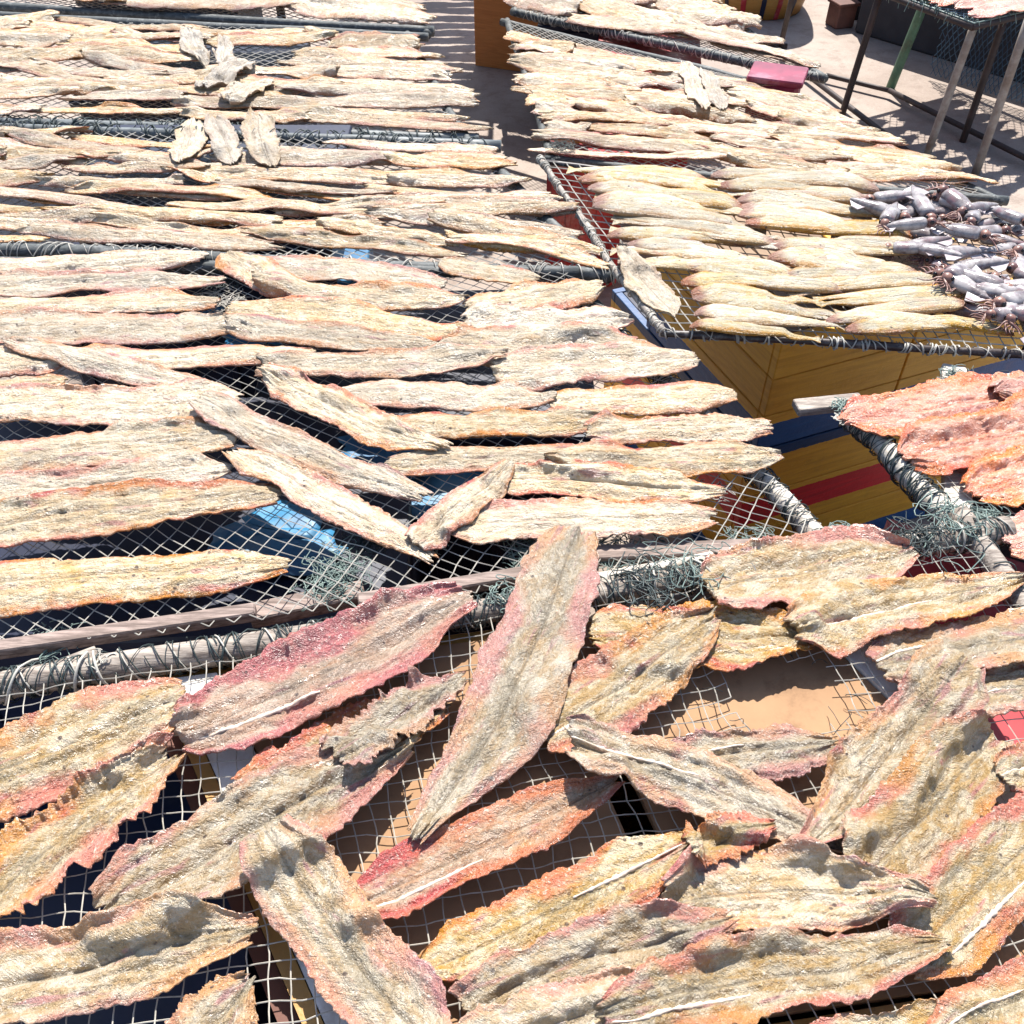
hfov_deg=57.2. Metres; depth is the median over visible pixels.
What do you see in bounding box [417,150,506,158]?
split fish
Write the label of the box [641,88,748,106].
split fish
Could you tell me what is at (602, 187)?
slim fish
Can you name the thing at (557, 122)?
split fish
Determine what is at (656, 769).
split fish
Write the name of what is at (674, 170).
slim fish
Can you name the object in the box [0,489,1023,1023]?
drying rack
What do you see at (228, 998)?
split fish
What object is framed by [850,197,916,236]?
squid
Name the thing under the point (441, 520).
split fish
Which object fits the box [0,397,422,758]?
plastic crate
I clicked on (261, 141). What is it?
split fish
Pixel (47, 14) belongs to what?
split fish
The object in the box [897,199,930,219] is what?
squid
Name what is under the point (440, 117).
split fish
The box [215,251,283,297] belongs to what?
split fish
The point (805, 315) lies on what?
slim fish
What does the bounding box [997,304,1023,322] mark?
squid
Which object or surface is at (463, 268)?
split fish
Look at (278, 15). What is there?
drying rack
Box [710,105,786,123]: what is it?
split fish
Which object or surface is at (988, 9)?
split fish
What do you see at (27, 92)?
split fish
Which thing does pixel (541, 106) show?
split fish
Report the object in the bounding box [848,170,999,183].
split fish
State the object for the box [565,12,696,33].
split fish
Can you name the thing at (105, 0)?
split fish
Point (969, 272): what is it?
squid
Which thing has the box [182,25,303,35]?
split fish
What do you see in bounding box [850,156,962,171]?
split fish
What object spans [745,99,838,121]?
split fish
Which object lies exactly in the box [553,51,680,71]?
split fish
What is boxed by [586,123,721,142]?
split fish
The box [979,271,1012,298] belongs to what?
squid
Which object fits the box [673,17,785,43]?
split fish
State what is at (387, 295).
split fish
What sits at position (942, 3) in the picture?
split fish
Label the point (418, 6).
split fish
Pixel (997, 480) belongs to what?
split fish
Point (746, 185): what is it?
slim fish
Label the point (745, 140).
split fish
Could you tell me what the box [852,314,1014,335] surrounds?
slim fish
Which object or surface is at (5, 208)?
split fish
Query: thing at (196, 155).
split fish
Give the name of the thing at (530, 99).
split fish
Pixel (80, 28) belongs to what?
split fish
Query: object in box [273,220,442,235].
split fish
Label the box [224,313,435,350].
split fish
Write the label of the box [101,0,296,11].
split fish
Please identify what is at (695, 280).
slim fish
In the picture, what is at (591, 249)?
split fish
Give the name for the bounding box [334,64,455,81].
split fish
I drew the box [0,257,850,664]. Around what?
drying rack
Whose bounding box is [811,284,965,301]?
slim fish
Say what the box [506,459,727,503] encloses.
split fish
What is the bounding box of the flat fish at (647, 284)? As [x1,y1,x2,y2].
[616,245,680,317]
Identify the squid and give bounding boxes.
[847,190,914,204]
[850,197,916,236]
[867,198,910,218]
[873,241,933,256]
[876,202,907,235]
[878,236,951,261]
[882,217,952,231]
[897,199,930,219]
[903,184,937,227]
[905,244,984,270]
[909,255,949,268]
[910,227,954,245]
[917,206,984,216]
[917,261,981,291]
[918,242,962,260]
[918,266,989,302]
[922,178,969,221]
[927,191,985,215]
[927,214,957,227]
[928,257,1006,299]
[928,303,995,320]
[931,199,950,214]
[931,222,1006,251]
[938,201,999,220]
[943,283,1010,296]
[949,217,1010,237]
[950,256,1009,272]
[952,225,1023,242]
[954,233,1023,245]
[960,274,1009,302]
[960,282,1023,293]
[962,210,988,225]
[965,290,1023,309]
[965,307,1015,325]
[975,271,1013,285]
[979,242,1016,257]
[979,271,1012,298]
[985,206,1023,225]
[988,301,1021,334]
[989,243,1023,259]
[990,258,1023,278]
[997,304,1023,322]
[1001,251,1023,278]
[1006,279,1023,285]
[1008,224,1023,236]
[1019,320,1023,343]
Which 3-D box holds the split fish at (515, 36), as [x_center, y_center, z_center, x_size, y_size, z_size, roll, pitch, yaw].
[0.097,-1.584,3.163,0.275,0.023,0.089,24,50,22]
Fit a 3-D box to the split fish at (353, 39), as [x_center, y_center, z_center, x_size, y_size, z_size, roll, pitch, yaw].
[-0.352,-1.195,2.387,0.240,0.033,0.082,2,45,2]
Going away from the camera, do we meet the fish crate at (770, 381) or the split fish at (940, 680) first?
the split fish at (940, 680)
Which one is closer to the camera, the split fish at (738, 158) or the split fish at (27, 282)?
the split fish at (27, 282)
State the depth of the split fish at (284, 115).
2.08 m
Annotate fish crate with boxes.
[604,287,940,540]
[646,215,914,446]
[894,234,1023,391]
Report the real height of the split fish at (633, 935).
0.033 m
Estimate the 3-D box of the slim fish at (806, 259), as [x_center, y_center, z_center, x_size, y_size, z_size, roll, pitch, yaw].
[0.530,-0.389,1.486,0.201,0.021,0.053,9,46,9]
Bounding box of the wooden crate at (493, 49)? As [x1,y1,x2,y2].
[474,0,540,72]
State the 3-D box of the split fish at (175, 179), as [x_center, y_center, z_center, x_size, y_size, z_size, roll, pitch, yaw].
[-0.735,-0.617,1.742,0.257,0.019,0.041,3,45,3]
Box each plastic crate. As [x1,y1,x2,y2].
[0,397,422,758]
[0,772,276,1023]
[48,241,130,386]
[69,40,316,124]
[75,0,262,37]
[254,290,594,635]
[337,248,373,284]
[537,9,639,111]
[544,121,629,286]
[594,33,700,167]
[732,61,808,196]
[883,519,1023,744]
[972,346,1023,562]
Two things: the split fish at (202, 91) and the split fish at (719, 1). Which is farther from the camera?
the split fish at (719, 1)
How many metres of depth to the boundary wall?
4.22 m
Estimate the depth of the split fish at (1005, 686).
0.94 m
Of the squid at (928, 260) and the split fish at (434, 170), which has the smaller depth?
the squid at (928, 260)
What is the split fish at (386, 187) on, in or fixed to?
on the drying rack at (37, 249)
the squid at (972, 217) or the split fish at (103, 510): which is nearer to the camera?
the split fish at (103, 510)
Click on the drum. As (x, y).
(769, 9)
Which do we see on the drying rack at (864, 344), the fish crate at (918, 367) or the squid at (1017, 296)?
the squid at (1017, 296)
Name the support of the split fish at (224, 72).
on the drying rack at (423, 36)
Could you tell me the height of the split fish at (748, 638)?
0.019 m
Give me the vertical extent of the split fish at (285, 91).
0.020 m
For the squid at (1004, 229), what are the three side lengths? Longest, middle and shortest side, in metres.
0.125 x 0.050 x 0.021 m
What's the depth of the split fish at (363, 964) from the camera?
0.77 m
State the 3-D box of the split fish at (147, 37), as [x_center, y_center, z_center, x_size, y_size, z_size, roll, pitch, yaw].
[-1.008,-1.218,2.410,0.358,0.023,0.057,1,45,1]
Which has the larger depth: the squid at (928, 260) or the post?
the post
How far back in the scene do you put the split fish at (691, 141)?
2.62 m
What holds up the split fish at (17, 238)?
on the drying rack at (37, 249)
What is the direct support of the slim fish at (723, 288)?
on the drying rack at (864, 344)
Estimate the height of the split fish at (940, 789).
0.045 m
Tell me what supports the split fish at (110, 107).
on the drying rack at (423, 36)
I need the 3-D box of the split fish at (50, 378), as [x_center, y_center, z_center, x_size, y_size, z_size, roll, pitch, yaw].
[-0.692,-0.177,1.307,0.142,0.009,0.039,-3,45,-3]
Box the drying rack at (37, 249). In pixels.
[0,119,614,285]
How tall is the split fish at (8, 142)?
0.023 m
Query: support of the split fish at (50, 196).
on the drying rack at (37, 249)
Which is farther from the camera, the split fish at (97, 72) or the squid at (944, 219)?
the split fish at (97, 72)
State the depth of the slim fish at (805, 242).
1.52 m
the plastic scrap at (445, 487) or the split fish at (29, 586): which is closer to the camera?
the split fish at (29, 586)
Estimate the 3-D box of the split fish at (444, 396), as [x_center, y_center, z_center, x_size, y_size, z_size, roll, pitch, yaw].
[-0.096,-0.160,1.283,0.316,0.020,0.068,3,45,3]
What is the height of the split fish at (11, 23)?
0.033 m
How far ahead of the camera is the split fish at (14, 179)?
1.74 m
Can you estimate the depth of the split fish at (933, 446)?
1.22 m
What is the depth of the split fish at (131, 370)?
1.33 m
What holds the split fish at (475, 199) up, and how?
on the drying rack at (37, 249)
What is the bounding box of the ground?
[0,0,1023,1023]
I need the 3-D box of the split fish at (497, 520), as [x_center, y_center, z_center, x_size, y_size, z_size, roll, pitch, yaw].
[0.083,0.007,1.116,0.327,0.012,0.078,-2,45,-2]
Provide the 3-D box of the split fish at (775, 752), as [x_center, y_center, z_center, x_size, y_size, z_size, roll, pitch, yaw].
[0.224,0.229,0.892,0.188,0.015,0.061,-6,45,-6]
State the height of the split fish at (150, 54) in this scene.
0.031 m
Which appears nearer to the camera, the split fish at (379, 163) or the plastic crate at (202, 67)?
the split fish at (379, 163)
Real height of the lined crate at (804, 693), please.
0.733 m
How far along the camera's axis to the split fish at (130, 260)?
1.53 m
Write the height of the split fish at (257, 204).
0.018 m
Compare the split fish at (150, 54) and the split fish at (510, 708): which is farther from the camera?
the split fish at (150, 54)
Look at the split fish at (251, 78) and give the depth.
2.21 m
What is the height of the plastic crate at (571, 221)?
0.389 m
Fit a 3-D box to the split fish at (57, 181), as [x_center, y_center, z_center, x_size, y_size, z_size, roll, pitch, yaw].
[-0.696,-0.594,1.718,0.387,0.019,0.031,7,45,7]
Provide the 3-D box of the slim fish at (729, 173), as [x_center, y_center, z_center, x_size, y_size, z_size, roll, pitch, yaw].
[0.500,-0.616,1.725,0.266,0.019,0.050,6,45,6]
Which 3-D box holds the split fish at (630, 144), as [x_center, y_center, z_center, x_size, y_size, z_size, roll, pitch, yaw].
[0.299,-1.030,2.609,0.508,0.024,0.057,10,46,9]
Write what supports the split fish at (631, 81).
on the drying rack at (976, 194)
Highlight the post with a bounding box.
[775,0,793,48]
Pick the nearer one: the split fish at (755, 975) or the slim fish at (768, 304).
the split fish at (755, 975)
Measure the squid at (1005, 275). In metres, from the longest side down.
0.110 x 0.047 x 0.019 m
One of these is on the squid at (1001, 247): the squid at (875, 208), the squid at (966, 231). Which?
the squid at (966, 231)
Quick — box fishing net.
[930,4,1023,103]
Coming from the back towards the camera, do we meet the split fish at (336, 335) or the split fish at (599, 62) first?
the split fish at (599, 62)
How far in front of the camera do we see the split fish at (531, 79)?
2.90 m
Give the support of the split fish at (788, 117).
on the drying rack at (976, 194)
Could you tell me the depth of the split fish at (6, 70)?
2.27 m
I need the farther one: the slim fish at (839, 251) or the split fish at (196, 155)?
the split fish at (196, 155)
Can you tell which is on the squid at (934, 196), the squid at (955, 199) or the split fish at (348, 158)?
the squid at (955, 199)
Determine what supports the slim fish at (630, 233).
on the drying rack at (864, 344)
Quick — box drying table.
[813,0,1023,175]
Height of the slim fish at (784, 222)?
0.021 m
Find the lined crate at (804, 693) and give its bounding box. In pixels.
[138,601,1023,1023]
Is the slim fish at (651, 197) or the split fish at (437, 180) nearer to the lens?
the slim fish at (651, 197)
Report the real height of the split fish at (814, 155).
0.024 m
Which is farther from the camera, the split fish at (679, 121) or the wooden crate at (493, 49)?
the wooden crate at (493, 49)
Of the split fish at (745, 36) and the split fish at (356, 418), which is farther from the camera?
the split fish at (745, 36)
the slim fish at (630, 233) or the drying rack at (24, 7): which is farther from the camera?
the drying rack at (24, 7)
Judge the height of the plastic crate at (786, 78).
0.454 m
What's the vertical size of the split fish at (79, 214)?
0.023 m
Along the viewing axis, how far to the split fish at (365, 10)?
2.76 m
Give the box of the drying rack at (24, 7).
[0,0,434,38]
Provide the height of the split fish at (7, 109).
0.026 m
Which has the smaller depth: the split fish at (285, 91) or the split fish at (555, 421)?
the split fish at (555, 421)
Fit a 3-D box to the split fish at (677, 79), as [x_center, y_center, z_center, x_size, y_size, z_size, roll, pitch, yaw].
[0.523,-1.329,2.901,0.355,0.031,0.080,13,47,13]
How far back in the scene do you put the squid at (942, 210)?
1.61 m
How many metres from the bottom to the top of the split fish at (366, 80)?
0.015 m
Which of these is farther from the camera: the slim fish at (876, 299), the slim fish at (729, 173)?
the slim fish at (729, 173)
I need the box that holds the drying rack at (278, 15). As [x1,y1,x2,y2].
[276,6,285,18]
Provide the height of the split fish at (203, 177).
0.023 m
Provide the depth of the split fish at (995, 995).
0.73 m
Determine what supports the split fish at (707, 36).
on the drying rack at (813, 74)
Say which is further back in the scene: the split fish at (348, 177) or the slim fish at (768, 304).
the split fish at (348, 177)
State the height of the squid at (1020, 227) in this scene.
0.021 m
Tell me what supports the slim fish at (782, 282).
on the drying rack at (864, 344)
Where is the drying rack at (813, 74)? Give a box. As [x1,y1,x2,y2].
[510,7,828,84]
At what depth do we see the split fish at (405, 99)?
2.13 m
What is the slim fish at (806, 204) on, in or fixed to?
on the drying rack at (864, 344)
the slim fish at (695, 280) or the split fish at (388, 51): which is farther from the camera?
the split fish at (388, 51)
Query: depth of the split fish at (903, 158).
2.51 m
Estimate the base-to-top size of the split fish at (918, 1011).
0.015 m
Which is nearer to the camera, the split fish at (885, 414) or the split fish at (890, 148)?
the split fish at (885, 414)
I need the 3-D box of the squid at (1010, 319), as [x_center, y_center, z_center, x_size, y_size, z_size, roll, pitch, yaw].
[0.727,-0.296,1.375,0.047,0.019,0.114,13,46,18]
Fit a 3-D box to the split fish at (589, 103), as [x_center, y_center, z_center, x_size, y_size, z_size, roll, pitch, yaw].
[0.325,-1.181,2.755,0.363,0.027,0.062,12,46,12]
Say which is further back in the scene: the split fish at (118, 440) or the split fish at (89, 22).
the split fish at (89, 22)
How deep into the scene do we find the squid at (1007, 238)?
1.55 m
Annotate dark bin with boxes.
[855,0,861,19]
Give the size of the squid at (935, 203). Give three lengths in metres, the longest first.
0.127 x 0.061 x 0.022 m
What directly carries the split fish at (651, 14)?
on the drying rack at (813, 74)
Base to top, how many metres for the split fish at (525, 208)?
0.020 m
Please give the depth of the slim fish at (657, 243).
1.53 m
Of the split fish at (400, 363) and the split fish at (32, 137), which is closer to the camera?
the split fish at (400, 363)
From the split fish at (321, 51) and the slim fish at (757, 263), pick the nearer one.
the slim fish at (757, 263)
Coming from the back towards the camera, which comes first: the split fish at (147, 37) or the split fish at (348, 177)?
the split fish at (147, 37)
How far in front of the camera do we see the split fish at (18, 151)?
1.80 m
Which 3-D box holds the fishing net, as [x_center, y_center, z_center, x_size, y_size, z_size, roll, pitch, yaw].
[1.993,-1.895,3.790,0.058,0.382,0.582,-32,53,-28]
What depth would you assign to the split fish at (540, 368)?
1.32 m
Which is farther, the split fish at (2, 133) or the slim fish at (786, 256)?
the split fish at (2, 133)
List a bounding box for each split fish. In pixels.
[0,9,59,20]
[0,17,32,29]
[0,27,73,32]
[0,31,72,47]
[0,47,82,62]
[0,60,45,73]
[0,62,100,80]
[0,73,64,83]
[0,79,119,95]
[0,86,83,99]
[0,103,46,115]
[0,126,152,150]
[0,131,8,137]
[0,137,91,165]
[0,145,6,155]
[0,146,120,160]
[0,154,75,169]
[0,168,54,175]
[0,171,46,187]
[0,186,142,206]
[0,204,43,213]
[0,206,98,223]
[0,215,69,231]
[0,235,49,242]
[0,249,208,271]
[0,267,226,297]
[0,287,220,313]
[0,306,227,345]
[0,345,61,377]
[0,373,68,385]
[0,377,243,426]
[0,416,236,473]
[0,449,234,498]
[0,478,281,548]
[0,549,291,618]
[0,677,186,822]
[0,731,188,917]
[0,889,258,1023]
[2,336,230,388]
[4,126,92,137]
[10,197,74,205]
[12,220,285,251]
[21,20,117,33]
[26,101,182,114]
[27,57,168,76]
[31,176,231,200]
[33,203,233,226]
[45,41,198,63]
[53,16,208,31]
[55,32,180,40]
[55,37,207,53]
[57,89,187,100]
[58,79,178,84]
[60,343,315,369]
[61,161,210,173]
[61,180,292,199]
[63,173,184,184]
[67,133,210,148]
[75,148,212,159]
[76,0,126,1]
[80,49,194,74]
[86,205,282,226]
[88,737,414,909]
[89,212,324,242]
[91,84,284,96]
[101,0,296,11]
[103,68,244,84]
[103,153,255,165]
[109,26,214,42]
[160,166,353,200]
[164,970,258,1023]
[165,198,368,214]
[167,117,207,162]
[169,581,477,755]
[170,95,345,108]
[177,106,311,123]
[179,27,210,66]
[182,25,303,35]
[182,84,299,95]
[189,391,433,502]
[193,165,388,184]
[194,55,255,88]
[203,29,338,47]
[204,64,339,78]
[204,113,242,164]
[209,149,395,167]
[210,178,397,194]
[212,33,233,63]
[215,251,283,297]
[218,77,274,104]
[221,448,438,564]
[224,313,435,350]
[225,295,467,341]
[230,696,450,780]
[234,73,344,84]
[234,214,386,225]
[239,107,280,166]
[239,814,452,1023]
[240,227,468,257]
[243,144,390,165]
[251,269,469,311]
[254,342,508,379]
[255,166,348,170]
[257,362,453,451]
[270,91,478,108]
[270,254,447,288]
[273,83,479,101]
[273,195,446,217]
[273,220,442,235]
[275,57,463,73]
[282,0,436,24]
[291,46,447,63]
[293,105,493,131]
[302,26,424,49]
[315,217,459,246]
[319,665,467,765]
[322,139,498,153]
[327,31,419,48]
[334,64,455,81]
[336,45,444,58]
[338,77,411,83]
[342,379,557,412]
[343,82,474,89]
[344,167,531,181]
[346,108,470,121]
[356,775,624,919]
[359,0,426,10]
[361,182,491,194]
[364,207,583,237]
[373,201,579,219]
[383,152,517,169]
[384,443,573,475]
[385,173,528,188]
[397,190,562,200]
[402,406,601,439]
[404,459,514,550]
[407,525,599,846]
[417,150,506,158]
[419,831,688,982]
[427,208,573,238]
[435,321,646,366]
[436,195,574,216]
[438,256,541,283]
[444,229,602,255]
[445,233,610,269]
[447,898,739,1013]
[451,497,718,544]
[457,964,635,1023]
[460,300,634,330]
[462,278,605,311]
[490,339,700,391]
[503,0,579,15]
[503,30,577,52]
[506,53,656,75]
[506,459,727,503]
[508,43,562,52]
[510,83,677,100]
[511,70,657,87]
[518,73,641,90]
[519,38,576,52]
[523,52,635,69]
[525,95,574,106]
[527,90,638,106]
[527,148,726,159]
[530,101,630,123]
[530,129,707,151]
[537,110,676,125]
[544,116,590,130]
[544,439,783,477]
[546,606,721,753]
[548,380,737,415]
[551,134,719,146]
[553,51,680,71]
[564,713,843,853]
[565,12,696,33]
[566,97,672,117]
[570,48,659,71]
[574,43,614,53]
[577,1,688,37]
[583,0,680,22]
[583,408,773,444]
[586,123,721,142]
[588,598,814,672]
[594,924,955,1023]
[619,0,656,4]
[623,95,756,123]
[632,117,745,136]
[636,3,656,8]
[639,75,728,96]
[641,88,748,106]
[652,68,778,90]
[655,0,748,31]
[658,75,736,87]
[660,834,937,932]
[665,4,761,29]
[666,88,744,109]
[668,123,775,138]
[670,115,778,132]
[672,722,837,781]
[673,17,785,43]
[677,60,710,109]
[681,810,777,868]
[682,28,820,68]
[685,24,788,61]
[692,0,736,10]
[695,142,805,161]
[698,524,920,609]
[699,67,728,109]
[705,147,849,171]
[709,132,836,151]
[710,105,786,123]
[711,0,722,3]
[715,75,772,85]
[716,142,848,162]
[721,85,817,100]
[726,88,806,100]
[727,90,858,123]
[741,100,841,112]
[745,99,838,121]
[765,133,945,161]
[766,123,908,145]
[768,129,905,144]
[770,133,936,158]
[776,110,880,131]
[782,571,1023,659]
[799,639,988,843]
[810,998,936,1023]
[825,160,977,183]
[830,151,949,170]
[835,371,1004,436]
[841,709,1014,876]
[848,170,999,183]
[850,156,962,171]
[865,607,1023,683]
[888,793,1023,980]
[897,388,1023,476]
[925,955,1023,1023]
[928,0,953,6]
[953,0,985,9]
[960,445,1023,507]
[968,0,1023,17]
[984,662,1023,717]
[987,370,1023,399]
[992,740,1023,792]
[1000,510,1023,559]
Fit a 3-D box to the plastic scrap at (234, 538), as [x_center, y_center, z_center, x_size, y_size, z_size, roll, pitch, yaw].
[-0.315,0.049,1.247,0.197,0.009,0.098,0,45,0]
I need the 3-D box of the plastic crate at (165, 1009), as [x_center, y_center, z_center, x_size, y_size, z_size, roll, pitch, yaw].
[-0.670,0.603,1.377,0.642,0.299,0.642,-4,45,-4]
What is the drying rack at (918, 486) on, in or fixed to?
on the plastic crate at (1005, 552)
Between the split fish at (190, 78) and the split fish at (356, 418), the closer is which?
the split fish at (356, 418)
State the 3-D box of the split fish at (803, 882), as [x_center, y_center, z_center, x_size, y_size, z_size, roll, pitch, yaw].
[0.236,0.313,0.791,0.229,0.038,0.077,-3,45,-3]
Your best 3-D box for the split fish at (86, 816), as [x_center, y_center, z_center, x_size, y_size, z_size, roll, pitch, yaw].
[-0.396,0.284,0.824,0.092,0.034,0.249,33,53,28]
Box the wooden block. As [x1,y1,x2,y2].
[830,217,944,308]
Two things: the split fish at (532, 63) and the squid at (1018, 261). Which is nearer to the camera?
the squid at (1018, 261)
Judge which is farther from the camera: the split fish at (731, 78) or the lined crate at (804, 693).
the split fish at (731, 78)
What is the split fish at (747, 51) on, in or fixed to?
on the drying rack at (813, 74)
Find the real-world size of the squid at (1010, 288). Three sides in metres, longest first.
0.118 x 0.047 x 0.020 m
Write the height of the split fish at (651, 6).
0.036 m
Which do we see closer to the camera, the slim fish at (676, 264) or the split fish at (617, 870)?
the split fish at (617, 870)
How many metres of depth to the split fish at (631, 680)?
0.95 m
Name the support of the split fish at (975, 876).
on the drying rack at (664, 583)
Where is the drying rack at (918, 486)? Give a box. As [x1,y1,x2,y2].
[792,363,1023,539]
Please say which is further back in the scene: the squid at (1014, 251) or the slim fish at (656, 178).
the slim fish at (656, 178)
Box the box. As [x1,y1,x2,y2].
[825,0,860,28]
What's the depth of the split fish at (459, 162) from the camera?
1.79 m
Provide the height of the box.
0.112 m
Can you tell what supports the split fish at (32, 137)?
on the drying rack at (37, 249)
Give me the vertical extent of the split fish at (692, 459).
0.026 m
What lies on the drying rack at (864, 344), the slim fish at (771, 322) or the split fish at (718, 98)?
the slim fish at (771, 322)
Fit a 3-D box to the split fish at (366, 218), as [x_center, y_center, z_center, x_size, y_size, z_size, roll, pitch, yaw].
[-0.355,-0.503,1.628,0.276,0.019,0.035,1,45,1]
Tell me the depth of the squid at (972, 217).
1.56 m
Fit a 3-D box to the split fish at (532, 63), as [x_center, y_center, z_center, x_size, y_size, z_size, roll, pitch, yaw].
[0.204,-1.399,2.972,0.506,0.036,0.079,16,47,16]
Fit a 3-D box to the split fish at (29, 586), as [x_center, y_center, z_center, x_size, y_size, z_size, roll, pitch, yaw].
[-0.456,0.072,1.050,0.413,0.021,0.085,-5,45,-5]
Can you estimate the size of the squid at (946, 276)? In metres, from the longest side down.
0.118 x 0.056 x 0.020 m
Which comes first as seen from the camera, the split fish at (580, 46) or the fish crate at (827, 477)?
the fish crate at (827, 477)
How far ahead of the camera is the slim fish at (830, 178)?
1.68 m
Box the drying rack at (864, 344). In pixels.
[536,154,1023,360]
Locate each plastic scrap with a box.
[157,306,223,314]
[207,522,348,576]
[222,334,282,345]
[242,500,322,538]
[336,435,436,479]
[411,472,483,519]
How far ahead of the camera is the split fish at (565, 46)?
3.10 m
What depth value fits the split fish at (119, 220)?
1.62 m
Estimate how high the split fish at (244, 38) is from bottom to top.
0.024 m
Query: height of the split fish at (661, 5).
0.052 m
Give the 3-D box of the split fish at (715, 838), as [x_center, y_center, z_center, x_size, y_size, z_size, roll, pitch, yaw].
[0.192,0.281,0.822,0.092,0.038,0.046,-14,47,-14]
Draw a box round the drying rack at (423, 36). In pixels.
[0,11,478,138]
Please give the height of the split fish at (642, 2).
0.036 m
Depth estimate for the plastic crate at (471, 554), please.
1.67 m
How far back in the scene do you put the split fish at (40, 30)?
2.44 m
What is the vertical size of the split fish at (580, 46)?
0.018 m
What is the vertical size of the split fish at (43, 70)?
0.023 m
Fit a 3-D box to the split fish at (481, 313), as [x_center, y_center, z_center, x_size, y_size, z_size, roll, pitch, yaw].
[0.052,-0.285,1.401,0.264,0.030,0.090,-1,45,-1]
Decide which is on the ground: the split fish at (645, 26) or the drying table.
the drying table
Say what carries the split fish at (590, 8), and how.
on the drying rack at (813, 74)
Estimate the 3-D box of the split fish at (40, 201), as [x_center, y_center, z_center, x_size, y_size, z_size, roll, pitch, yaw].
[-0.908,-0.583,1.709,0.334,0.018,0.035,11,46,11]
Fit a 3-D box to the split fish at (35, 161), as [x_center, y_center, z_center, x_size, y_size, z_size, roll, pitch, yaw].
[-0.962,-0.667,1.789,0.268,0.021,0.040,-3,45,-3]
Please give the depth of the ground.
3.86 m
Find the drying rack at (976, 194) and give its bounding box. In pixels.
[499,17,1009,205]
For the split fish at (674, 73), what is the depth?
2.90 m
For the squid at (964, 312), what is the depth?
1.41 m
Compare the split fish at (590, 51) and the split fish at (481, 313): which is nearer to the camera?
the split fish at (481, 313)
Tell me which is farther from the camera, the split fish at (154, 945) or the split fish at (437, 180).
the split fish at (437, 180)
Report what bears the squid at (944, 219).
on the drying rack at (864, 344)
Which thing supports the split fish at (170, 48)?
on the drying rack at (423, 36)
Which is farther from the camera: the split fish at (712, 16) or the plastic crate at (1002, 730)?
the split fish at (712, 16)
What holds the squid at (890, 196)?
on the drying rack at (864, 344)
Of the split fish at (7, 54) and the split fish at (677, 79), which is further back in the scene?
the split fish at (677, 79)
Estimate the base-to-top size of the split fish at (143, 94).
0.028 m
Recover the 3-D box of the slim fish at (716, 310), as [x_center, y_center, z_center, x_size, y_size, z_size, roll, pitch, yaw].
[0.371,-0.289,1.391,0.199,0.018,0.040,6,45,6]
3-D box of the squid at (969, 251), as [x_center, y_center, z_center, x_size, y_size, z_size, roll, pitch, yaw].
[0.704,-0.420,1.523,0.139,0.024,0.055,-7,59,-8]
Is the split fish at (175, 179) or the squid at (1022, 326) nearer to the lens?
the squid at (1022, 326)
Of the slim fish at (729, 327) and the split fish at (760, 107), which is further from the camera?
the split fish at (760, 107)
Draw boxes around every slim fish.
[566,165,706,178]
[577,167,737,198]
[582,171,735,191]
[587,179,734,216]
[592,189,742,215]
[592,199,766,234]
[594,188,741,209]
[606,226,726,243]
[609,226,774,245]
[610,245,745,258]
[611,215,745,246]
[612,219,753,235]
[627,237,792,268]
[643,255,790,273]
[644,258,752,270]
[681,271,759,287]
[683,274,846,293]
[689,262,788,276]
[689,318,820,342]
[691,282,820,306]
[692,293,835,318]
[694,304,830,327]
[703,313,846,330]
[710,167,789,180]
[718,169,878,192]
[718,178,810,191]
[727,186,864,203]
[737,189,871,219]
[737,204,843,222]
[739,199,878,218]
[745,213,834,231]
[745,243,857,257]
[759,219,913,238]
[767,235,911,249]
[767,247,884,264]
[773,237,916,256]
[785,251,872,270]
[788,266,870,277]
[788,271,939,295]
[799,310,827,319]
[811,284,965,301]
[815,276,860,285]
[820,291,942,307]
[825,310,986,333]
[833,295,966,313]
[845,316,955,335]
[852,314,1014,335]
[854,261,915,272]
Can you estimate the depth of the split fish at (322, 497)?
1.14 m
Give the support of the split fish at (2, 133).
on the drying rack at (37, 249)
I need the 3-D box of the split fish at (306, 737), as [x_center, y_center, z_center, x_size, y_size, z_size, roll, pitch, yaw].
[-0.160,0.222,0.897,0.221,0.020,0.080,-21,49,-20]
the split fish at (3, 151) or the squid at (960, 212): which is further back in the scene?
the split fish at (3, 151)
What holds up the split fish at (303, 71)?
on the drying rack at (423, 36)
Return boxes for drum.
[723,0,804,19]
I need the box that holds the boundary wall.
[855,0,1023,83]
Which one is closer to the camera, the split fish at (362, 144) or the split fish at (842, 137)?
the split fish at (362, 144)
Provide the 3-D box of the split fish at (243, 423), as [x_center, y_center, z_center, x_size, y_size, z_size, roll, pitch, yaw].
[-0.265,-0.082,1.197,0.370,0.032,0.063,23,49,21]
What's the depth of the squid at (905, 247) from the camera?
1.51 m
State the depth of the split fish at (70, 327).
1.39 m
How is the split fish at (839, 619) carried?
on the drying rack at (664, 583)
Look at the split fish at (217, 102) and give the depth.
2.12 m
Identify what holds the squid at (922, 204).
on the drying rack at (864, 344)

